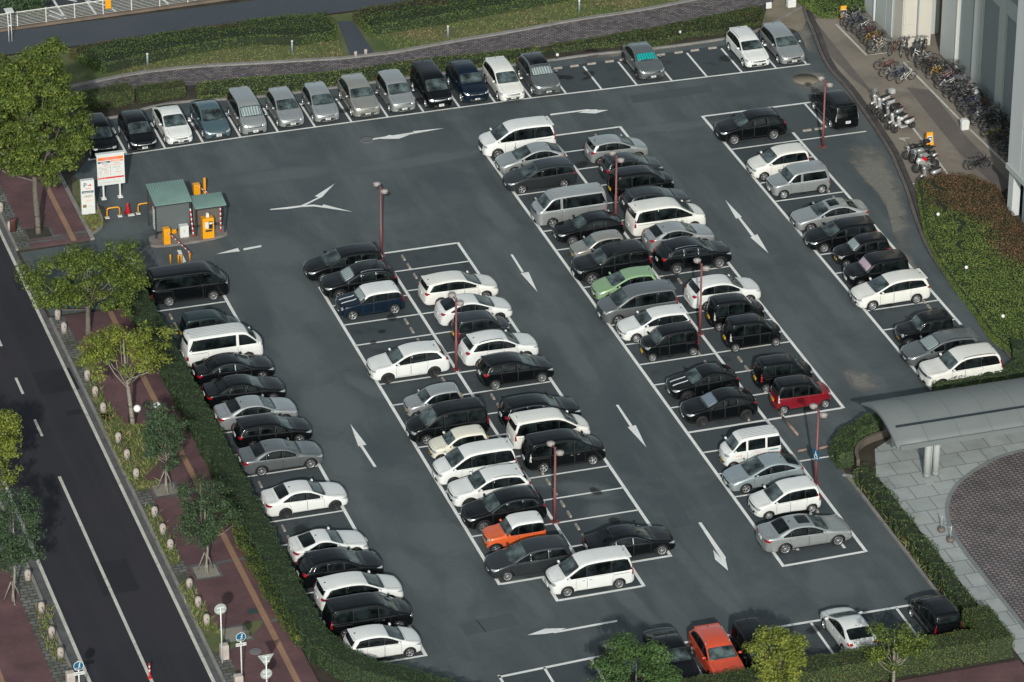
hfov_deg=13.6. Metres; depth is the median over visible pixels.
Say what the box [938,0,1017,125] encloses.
building
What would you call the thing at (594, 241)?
kei car
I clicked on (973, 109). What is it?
bicycle
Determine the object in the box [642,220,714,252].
suv
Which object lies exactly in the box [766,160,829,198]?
car
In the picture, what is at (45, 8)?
fence
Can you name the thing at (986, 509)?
forecourt
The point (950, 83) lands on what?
bicycle
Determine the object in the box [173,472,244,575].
tree
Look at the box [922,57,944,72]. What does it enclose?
bicycle
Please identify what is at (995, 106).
bicycle
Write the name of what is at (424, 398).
kei car
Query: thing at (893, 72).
bicycle
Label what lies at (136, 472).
stone bollard
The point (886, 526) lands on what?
planting kerb
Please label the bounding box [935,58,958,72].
bicycle
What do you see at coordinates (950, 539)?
bollard
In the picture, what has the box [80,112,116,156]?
car
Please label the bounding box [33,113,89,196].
corner soil
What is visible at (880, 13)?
building
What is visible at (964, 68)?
bicycle
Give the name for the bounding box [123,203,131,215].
traffic cone
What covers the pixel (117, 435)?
stone bollard
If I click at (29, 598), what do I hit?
sidewalk verge
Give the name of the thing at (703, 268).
lamp post
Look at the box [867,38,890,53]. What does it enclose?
bicycle
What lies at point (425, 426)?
minivan
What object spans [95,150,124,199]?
price board
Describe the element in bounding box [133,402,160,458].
globe lamp
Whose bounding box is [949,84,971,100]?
bicycle
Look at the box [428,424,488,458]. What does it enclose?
kei car
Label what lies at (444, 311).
car
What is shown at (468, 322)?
kei car
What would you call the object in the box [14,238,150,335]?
tree
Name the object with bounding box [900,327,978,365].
estate car
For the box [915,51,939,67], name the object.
bicycle
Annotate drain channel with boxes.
[807,9,1018,362]
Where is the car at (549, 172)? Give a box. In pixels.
[502,156,576,193]
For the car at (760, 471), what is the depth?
234.38 m
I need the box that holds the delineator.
[148,663,151,678]
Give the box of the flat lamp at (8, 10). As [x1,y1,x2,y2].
[4,7,13,41]
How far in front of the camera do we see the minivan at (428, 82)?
277.81 m
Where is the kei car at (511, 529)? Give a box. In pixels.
[482,510,546,552]
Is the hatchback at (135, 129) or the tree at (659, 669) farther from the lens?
the hatchback at (135, 129)
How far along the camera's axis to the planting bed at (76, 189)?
266.21 m
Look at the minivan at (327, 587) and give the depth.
223.23 m
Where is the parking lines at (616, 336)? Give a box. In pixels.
[88,48,961,681]
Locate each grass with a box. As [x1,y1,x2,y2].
[33,602,65,663]
[79,197,103,231]
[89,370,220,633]
[850,478,976,616]
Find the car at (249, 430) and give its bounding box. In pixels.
[232,413,311,447]
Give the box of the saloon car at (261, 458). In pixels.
[237,437,323,475]
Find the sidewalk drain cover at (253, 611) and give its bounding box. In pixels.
[247,608,257,614]
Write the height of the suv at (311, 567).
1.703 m
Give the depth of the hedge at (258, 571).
224.90 m
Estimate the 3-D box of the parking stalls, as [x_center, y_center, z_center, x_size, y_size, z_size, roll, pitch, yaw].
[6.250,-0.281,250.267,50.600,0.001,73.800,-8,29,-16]
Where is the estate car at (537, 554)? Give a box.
[484,534,571,581]
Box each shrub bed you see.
[539,6,764,55]
[915,171,1023,353]
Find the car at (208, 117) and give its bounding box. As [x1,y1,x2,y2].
[190,98,230,138]
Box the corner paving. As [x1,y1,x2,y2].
[761,0,805,31]
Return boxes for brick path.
[69,0,773,93]
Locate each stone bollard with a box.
[0,202,3,212]
[24,569,30,580]
[38,602,44,613]
[48,626,54,637]
[55,309,60,319]
[57,647,63,658]
[61,322,66,332]
[84,370,89,380]
[92,386,97,396]
[100,402,105,412]
[115,432,121,442]
[124,449,129,459]
[133,468,138,479]
[151,506,157,517]
[160,523,165,534]
[167,539,173,549]
[186,578,192,589]
[195,596,201,607]
[203,614,209,624]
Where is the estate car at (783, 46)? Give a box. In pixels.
[760,21,804,63]
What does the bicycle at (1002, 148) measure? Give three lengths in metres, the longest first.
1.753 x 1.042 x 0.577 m
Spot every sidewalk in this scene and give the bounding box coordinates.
[0,103,317,681]
[0,554,53,681]
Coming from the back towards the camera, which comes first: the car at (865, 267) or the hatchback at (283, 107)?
the hatchback at (283, 107)
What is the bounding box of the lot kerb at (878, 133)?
[802,5,1017,363]
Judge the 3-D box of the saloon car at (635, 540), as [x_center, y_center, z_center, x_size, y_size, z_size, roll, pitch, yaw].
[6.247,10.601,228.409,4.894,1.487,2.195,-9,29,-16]
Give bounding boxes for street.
[0,236,211,681]
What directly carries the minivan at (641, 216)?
on the parking stalls
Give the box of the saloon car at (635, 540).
[583,522,674,556]
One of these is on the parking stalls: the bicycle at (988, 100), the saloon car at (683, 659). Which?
the saloon car at (683, 659)
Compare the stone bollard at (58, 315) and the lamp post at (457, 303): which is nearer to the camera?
the lamp post at (457, 303)
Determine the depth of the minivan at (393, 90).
277.30 m
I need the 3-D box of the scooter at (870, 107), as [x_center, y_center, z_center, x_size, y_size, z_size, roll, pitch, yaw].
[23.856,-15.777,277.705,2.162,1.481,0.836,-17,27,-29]
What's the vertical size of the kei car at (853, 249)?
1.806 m
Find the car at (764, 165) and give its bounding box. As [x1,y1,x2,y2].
[746,142,809,180]
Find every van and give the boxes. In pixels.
[145,261,228,306]
[181,322,262,366]
[531,182,607,227]
[719,424,780,467]
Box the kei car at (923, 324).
[894,309,953,344]
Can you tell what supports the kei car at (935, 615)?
on the parking lot at (396, 498)
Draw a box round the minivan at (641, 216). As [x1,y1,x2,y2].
[625,197,705,235]
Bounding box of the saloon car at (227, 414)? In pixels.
[213,394,297,429]
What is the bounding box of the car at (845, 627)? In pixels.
[820,607,876,652]
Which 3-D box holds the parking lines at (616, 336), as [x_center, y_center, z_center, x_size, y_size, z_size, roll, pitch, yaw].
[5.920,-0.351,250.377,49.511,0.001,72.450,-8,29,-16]
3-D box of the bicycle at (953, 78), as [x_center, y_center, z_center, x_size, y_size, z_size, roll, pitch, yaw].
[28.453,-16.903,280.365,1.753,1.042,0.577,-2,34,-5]
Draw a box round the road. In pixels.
[0,0,413,54]
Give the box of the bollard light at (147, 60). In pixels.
[146,53,148,65]
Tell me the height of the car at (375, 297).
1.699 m
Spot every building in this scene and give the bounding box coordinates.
[864,0,939,38]
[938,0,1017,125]
[1006,0,1023,222]
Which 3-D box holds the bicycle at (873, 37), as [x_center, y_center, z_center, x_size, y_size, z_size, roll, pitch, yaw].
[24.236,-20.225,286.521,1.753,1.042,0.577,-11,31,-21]
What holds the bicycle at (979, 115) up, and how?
on the bike yard at (950, 157)
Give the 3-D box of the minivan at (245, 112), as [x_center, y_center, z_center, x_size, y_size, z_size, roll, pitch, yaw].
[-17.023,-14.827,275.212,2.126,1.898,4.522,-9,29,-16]
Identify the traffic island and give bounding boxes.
[149,225,226,247]
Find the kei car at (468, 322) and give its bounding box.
[451,310,509,342]
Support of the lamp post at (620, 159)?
on the parking stalls
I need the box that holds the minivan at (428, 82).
[410,59,452,107]
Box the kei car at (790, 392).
[769,374,830,413]
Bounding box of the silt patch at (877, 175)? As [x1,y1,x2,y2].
[601,25,914,388]
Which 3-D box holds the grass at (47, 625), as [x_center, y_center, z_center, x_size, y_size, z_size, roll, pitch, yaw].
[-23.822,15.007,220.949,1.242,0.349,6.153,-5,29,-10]
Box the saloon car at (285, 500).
[260,479,347,518]
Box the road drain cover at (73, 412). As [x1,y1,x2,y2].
[66,409,81,415]
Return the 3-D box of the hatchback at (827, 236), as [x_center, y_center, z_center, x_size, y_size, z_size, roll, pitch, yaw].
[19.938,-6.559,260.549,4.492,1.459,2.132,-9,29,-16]
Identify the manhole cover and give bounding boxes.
[249,648,261,654]
[359,136,374,142]
[583,49,598,56]
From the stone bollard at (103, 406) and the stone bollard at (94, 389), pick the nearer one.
the stone bollard at (103, 406)
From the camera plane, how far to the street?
231.01 m
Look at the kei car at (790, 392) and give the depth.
241.99 m
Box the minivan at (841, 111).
[811,89,858,128]
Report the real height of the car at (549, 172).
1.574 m
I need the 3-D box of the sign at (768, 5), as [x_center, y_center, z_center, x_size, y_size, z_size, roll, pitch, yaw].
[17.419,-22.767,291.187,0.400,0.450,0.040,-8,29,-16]
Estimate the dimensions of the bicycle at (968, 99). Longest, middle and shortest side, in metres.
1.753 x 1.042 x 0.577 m
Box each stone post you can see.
[65,670,75,681]
[219,642,228,659]
[233,673,243,681]
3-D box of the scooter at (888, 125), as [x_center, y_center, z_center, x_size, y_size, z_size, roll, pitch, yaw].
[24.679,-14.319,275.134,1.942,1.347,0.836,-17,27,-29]
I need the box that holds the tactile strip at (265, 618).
[0,108,300,681]
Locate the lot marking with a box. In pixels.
[48,0,168,18]
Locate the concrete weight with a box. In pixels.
[960,118,969,129]
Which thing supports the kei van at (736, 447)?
on the parking stalls
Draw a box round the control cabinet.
[178,223,189,238]
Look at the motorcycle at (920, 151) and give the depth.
270.67 m
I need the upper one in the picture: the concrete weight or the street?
the concrete weight
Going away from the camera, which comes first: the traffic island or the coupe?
the coupe
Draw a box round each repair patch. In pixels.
[11,274,139,595]
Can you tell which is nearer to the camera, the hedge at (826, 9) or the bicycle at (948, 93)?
the bicycle at (948, 93)
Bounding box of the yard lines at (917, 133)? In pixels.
[835,24,1005,183]
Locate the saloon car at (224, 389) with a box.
[202,373,285,407]
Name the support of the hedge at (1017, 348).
on the ground at (866, 454)
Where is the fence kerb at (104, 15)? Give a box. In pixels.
[0,0,227,31]
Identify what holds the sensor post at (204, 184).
on the parking lot at (396, 498)
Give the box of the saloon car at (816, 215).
[790,197,868,230]
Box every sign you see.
[73,661,83,681]
[80,178,95,215]
[214,604,225,662]
[236,632,245,672]
[258,653,273,681]
[766,2,771,8]
[813,448,818,461]
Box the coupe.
[287,527,367,561]
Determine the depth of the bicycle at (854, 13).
289.88 m
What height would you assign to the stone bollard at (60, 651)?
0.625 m
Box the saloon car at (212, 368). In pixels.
[191,352,274,386]
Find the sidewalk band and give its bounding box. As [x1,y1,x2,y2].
[30,231,279,627]
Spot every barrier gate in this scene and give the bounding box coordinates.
[162,226,190,253]
[192,182,207,194]
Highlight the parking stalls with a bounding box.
[77,36,962,681]
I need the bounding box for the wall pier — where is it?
[893,0,931,47]
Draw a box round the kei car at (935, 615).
[909,595,961,636]
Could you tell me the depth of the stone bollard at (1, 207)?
263.85 m
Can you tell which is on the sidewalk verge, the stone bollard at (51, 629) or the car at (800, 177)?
the stone bollard at (51, 629)
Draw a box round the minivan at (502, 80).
[482,56,524,100]
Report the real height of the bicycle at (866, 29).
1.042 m
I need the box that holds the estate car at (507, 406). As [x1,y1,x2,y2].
[498,393,580,427]
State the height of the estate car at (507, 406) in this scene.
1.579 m
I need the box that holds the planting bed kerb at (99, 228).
[92,196,103,234]
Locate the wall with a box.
[854,429,888,465]
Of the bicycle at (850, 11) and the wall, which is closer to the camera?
the wall
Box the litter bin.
[9,217,16,231]
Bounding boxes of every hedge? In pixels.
[68,11,337,74]
[79,81,134,112]
[117,284,456,681]
[135,79,185,103]
[222,504,301,646]
[352,0,571,35]
[665,627,985,681]
[796,0,865,18]
[829,412,883,468]
[852,462,976,619]
[931,359,1023,391]
[961,603,1015,661]
[1010,334,1023,362]
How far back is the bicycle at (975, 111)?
276.17 m
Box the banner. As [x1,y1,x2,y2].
[105,0,110,8]
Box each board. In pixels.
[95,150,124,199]
[840,6,846,17]
[925,132,933,144]
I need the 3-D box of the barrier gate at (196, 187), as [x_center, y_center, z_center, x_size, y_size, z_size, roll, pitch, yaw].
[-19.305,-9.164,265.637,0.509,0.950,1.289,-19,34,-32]
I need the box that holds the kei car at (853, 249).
[833,232,890,267]
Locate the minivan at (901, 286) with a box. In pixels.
[850,268,929,310]
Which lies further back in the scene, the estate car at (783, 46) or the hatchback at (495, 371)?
the estate car at (783, 46)
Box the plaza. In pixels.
[875,431,1023,661]
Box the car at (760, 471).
[722,452,804,493]
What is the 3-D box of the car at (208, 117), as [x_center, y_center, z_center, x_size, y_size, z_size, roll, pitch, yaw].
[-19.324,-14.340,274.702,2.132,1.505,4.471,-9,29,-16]
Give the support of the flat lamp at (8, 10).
on the road
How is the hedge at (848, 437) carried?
on the ground at (866, 454)
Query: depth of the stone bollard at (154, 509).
231.43 m
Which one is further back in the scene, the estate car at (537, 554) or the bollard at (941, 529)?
the bollard at (941, 529)
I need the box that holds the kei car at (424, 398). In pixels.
[403,382,462,416]
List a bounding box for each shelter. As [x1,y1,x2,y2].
[146,179,191,238]
[190,192,225,235]
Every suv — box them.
[295,547,383,588]
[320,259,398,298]
[337,72,379,116]
[366,340,449,383]
[445,58,488,102]
[447,463,531,506]
[458,328,538,366]
[460,485,546,532]
[516,51,560,94]
[571,238,651,284]
[622,41,664,79]
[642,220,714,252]
[653,236,731,274]
[665,362,738,400]
[683,274,760,310]
[688,623,744,675]
[714,107,786,144]
[918,341,1002,386]
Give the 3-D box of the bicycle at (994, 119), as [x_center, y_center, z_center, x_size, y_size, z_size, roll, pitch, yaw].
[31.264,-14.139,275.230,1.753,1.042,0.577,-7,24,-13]
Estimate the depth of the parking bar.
240.66 m
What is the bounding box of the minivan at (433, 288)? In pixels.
[418,270,497,304]
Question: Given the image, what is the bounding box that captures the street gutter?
[0,219,221,681]
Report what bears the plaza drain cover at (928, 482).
on the plaza
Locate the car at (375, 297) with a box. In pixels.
[335,280,404,320]
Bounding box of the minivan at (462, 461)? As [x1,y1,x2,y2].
[432,438,516,484]
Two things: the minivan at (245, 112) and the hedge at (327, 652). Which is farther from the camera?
the minivan at (245, 112)
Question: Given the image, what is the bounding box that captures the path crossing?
[337,21,373,54]
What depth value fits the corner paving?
290.87 m
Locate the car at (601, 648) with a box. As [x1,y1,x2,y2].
[598,638,650,681]
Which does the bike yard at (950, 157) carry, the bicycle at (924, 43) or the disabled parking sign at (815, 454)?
the bicycle at (924, 43)
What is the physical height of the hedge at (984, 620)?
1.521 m
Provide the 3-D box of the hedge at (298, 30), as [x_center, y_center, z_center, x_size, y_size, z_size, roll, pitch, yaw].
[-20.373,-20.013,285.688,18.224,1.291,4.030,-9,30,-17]
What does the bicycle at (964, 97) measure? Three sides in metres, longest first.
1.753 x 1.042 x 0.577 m
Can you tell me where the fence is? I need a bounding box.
[0,0,194,27]
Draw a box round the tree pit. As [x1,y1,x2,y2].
[22,225,254,641]
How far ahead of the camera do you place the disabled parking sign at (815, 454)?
234.28 m
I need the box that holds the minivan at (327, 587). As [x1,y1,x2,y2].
[314,570,403,610]
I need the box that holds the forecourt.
[949,451,1023,622]
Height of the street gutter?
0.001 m
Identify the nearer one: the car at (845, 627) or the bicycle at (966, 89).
the car at (845, 627)
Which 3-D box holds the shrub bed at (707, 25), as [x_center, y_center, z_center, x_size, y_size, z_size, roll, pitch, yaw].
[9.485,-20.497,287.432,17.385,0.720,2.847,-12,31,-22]
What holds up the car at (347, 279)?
on the parking stalls
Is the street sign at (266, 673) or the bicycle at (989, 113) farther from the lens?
the bicycle at (989, 113)
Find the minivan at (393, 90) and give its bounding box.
[376,69,414,111]
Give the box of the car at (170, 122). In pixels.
[152,104,192,143]
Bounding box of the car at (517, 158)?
[495,142,565,173]
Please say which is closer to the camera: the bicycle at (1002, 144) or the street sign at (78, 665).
the street sign at (78, 665)
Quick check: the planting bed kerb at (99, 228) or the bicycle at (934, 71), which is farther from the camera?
the bicycle at (934, 71)
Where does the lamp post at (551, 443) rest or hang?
on the parking stalls
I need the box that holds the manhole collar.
[792,74,817,83]
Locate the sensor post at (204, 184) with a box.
[203,177,205,193]
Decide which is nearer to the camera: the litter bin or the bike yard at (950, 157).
the litter bin
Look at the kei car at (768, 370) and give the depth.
244.13 m
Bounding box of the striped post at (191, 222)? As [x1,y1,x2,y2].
[190,208,193,236]
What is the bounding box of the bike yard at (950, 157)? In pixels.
[814,13,1009,189]
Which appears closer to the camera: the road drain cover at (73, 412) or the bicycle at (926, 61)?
the road drain cover at (73, 412)
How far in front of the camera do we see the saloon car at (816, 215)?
262.29 m
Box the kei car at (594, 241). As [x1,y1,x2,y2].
[570,229,623,257]
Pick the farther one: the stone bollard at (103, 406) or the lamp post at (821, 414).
the stone bollard at (103, 406)
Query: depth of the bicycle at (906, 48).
285.28 m
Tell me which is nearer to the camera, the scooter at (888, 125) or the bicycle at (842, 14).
the scooter at (888, 125)
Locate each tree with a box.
[0,0,49,16]
[0,35,97,233]
[0,53,20,144]
[0,408,23,489]
[0,486,48,605]
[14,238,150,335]
[74,320,177,424]
[139,400,192,493]
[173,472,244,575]
[587,629,682,681]
[741,624,810,681]
[857,620,935,681]
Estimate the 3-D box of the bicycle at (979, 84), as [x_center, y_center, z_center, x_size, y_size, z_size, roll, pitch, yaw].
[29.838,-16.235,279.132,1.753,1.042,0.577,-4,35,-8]
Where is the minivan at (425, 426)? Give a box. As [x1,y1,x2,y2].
[406,397,489,444]
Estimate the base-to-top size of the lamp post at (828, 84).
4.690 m
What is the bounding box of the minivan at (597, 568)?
[545,545,633,596]
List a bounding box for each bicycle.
[839,6,863,18]
[840,10,859,25]
[843,12,866,26]
[844,5,864,22]
[846,14,867,30]
[851,19,871,34]
[852,16,874,32]
[856,21,877,38]
[858,24,882,39]
[860,26,882,43]
[863,29,886,45]
[866,35,891,49]
[867,32,890,48]
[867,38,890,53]
[874,54,899,69]
[879,63,903,76]
[887,63,909,80]
[888,36,900,55]
[896,65,916,83]
[898,36,906,56]
[903,35,909,54]
[908,45,933,61]
[914,47,937,64]
[915,35,924,54]
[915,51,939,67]
[915,54,940,69]
[919,35,928,54]
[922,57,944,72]
[925,58,949,74]
[926,63,948,78]
[932,64,955,81]
[933,67,956,83]
[934,73,960,88]
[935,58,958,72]
[936,69,954,86]
[940,75,962,92]
[941,65,965,79]
[943,78,968,94]
[943,82,965,97]
[947,70,970,85]
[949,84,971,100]
[949,87,974,102]
[953,76,975,91]
[955,89,976,106]
[955,92,980,108]
[957,95,981,111]
[958,82,982,96]
[960,98,984,114]
[962,101,986,117]
[963,153,989,169]
[965,87,987,105]
[968,151,991,169]
[969,93,993,108]
[969,105,994,119]
[970,107,991,123]
[970,110,996,125]
[975,100,999,115]
[978,112,1000,129]
[981,106,1006,118]
[981,117,1003,135]
[981,122,1006,137]
[982,115,1005,132]
[987,111,1009,124]
[988,124,1008,140]
[990,127,1009,143]
[990,130,1009,146]
[997,137,1008,149]
[998,142,1008,155]
[999,137,1008,151]
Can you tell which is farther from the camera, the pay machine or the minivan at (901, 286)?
the pay machine
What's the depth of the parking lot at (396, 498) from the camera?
252.95 m
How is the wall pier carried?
on the bike yard at (950, 157)
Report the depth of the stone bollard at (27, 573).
225.62 m
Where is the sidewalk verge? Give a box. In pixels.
[0,185,236,681]
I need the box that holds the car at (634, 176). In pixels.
[607,165,673,202]
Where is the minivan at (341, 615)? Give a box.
[322,592,412,638]
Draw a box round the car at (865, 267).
[843,249,908,285]
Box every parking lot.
[0,0,195,26]
[20,22,1011,681]
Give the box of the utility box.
[786,0,795,7]
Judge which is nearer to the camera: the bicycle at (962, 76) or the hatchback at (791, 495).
the hatchback at (791, 495)
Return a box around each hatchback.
[118,108,156,150]
[265,86,303,126]
[301,81,338,121]
[343,622,421,658]
[476,351,553,389]
[552,209,624,245]
[584,134,647,165]
[591,265,657,299]
[599,152,663,180]
[620,185,690,212]
[680,386,757,426]
[748,475,820,519]
[803,215,877,252]
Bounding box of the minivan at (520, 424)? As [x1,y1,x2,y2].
[506,407,589,448]
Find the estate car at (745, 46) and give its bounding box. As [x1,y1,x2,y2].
[726,25,769,66]
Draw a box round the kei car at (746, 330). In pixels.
[722,313,780,351]
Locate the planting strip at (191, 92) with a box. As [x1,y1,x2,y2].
[87,2,772,116]
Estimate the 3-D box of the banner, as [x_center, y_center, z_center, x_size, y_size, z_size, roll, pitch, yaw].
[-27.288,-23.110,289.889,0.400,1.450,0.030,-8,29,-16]
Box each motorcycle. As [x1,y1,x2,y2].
[902,138,930,159]
[909,144,935,163]
[912,153,938,172]
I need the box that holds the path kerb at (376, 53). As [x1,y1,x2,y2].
[67,0,695,87]
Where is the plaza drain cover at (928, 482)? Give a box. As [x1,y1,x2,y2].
[924,479,934,484]
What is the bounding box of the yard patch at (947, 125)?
[818,25,1008,191]
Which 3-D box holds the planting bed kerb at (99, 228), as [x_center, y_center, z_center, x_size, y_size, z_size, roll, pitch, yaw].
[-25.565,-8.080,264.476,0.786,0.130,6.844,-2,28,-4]
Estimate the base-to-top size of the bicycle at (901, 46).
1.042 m
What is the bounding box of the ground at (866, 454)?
[0,0,1023,681]
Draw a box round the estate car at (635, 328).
[616,303,690,342]
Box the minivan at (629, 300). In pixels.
[597,279,677,324]
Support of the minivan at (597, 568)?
on the parking stalls
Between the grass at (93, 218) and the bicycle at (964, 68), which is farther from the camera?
the bicycle at (964, 68)
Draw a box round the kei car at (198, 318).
[179,309,237,339]
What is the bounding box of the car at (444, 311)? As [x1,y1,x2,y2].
[434,293,511,326]
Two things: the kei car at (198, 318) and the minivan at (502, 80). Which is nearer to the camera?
the kei car at (198, 318)
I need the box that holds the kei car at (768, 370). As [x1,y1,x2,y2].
[752,354,812,392]
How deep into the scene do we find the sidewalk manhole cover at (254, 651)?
219.73 m
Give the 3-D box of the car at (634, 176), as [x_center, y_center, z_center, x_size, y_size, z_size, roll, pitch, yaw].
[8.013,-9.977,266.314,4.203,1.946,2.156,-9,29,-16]
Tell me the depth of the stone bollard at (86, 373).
244.94 m
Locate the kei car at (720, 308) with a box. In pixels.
[706,293,764,330]
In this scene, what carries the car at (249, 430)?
on the parking stalls
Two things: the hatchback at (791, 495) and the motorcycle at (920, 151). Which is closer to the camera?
the hatchback at (791, 495)
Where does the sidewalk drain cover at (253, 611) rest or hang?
on the sidewalk at (229, 589)
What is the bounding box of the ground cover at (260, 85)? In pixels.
[196,44,539,98]
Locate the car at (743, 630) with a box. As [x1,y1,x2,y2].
[730,617,775,668]
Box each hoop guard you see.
[105,206,121,218]
[136,202,146,214]
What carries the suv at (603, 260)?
on the parking stalls
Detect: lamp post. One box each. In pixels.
[373,181,387,256]
[448,292,463,371]
[546,440,563,523]
[609,150,624,213]
[693,258,709,335]
[809,403,827,484]
[817,76,832,148]
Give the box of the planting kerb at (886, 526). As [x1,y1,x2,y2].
[106,6,962,627]
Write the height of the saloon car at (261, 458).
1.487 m
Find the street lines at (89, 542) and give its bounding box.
[0,230,214,681]
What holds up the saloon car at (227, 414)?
on the parking stalls
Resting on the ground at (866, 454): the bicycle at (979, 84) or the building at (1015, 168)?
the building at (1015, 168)
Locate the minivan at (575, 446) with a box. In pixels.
[521,428,605,472]
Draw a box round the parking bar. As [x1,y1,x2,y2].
[782,416,798,435]
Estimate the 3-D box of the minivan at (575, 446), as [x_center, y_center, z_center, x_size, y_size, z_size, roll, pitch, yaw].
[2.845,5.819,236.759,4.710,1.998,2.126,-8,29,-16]
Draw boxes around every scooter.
[867,88,895,110]
[872,92,896,114]
[877,97,901,119]
[880,101,905,122]
[885,107,909,129]
[891,111,915,132]
[916,161,942,181]
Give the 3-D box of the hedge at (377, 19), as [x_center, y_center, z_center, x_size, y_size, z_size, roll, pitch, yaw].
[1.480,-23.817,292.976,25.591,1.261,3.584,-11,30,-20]
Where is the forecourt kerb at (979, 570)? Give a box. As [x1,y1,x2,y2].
[945,449,1023,628]
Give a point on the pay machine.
(207, 226)
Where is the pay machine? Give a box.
[201,212,214,238]
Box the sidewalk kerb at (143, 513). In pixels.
[0,112,225,681]
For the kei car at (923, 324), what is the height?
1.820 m
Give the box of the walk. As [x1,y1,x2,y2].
[895,660,1023,681]
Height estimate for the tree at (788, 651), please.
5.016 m
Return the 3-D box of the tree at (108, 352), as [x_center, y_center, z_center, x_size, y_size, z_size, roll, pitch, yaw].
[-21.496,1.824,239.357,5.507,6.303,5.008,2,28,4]
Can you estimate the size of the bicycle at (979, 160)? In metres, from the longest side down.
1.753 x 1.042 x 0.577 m
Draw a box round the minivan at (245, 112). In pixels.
[226,86,267,133]
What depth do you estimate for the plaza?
234.93 m
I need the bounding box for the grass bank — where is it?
[6,0,677,84]
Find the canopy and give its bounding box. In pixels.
[861,377,1023,478]
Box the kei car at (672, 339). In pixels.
[640,321,698,361]
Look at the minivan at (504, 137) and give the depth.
271.11 m
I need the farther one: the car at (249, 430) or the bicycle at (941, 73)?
the bicycle at (941, 73)
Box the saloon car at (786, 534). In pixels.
[756,512,851,553]
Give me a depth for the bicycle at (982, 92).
278.38 m
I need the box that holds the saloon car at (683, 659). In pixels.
[642,627,700,679]
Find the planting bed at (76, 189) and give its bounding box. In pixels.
[72,179,99,230]
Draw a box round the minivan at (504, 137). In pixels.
[478,116,555,158]

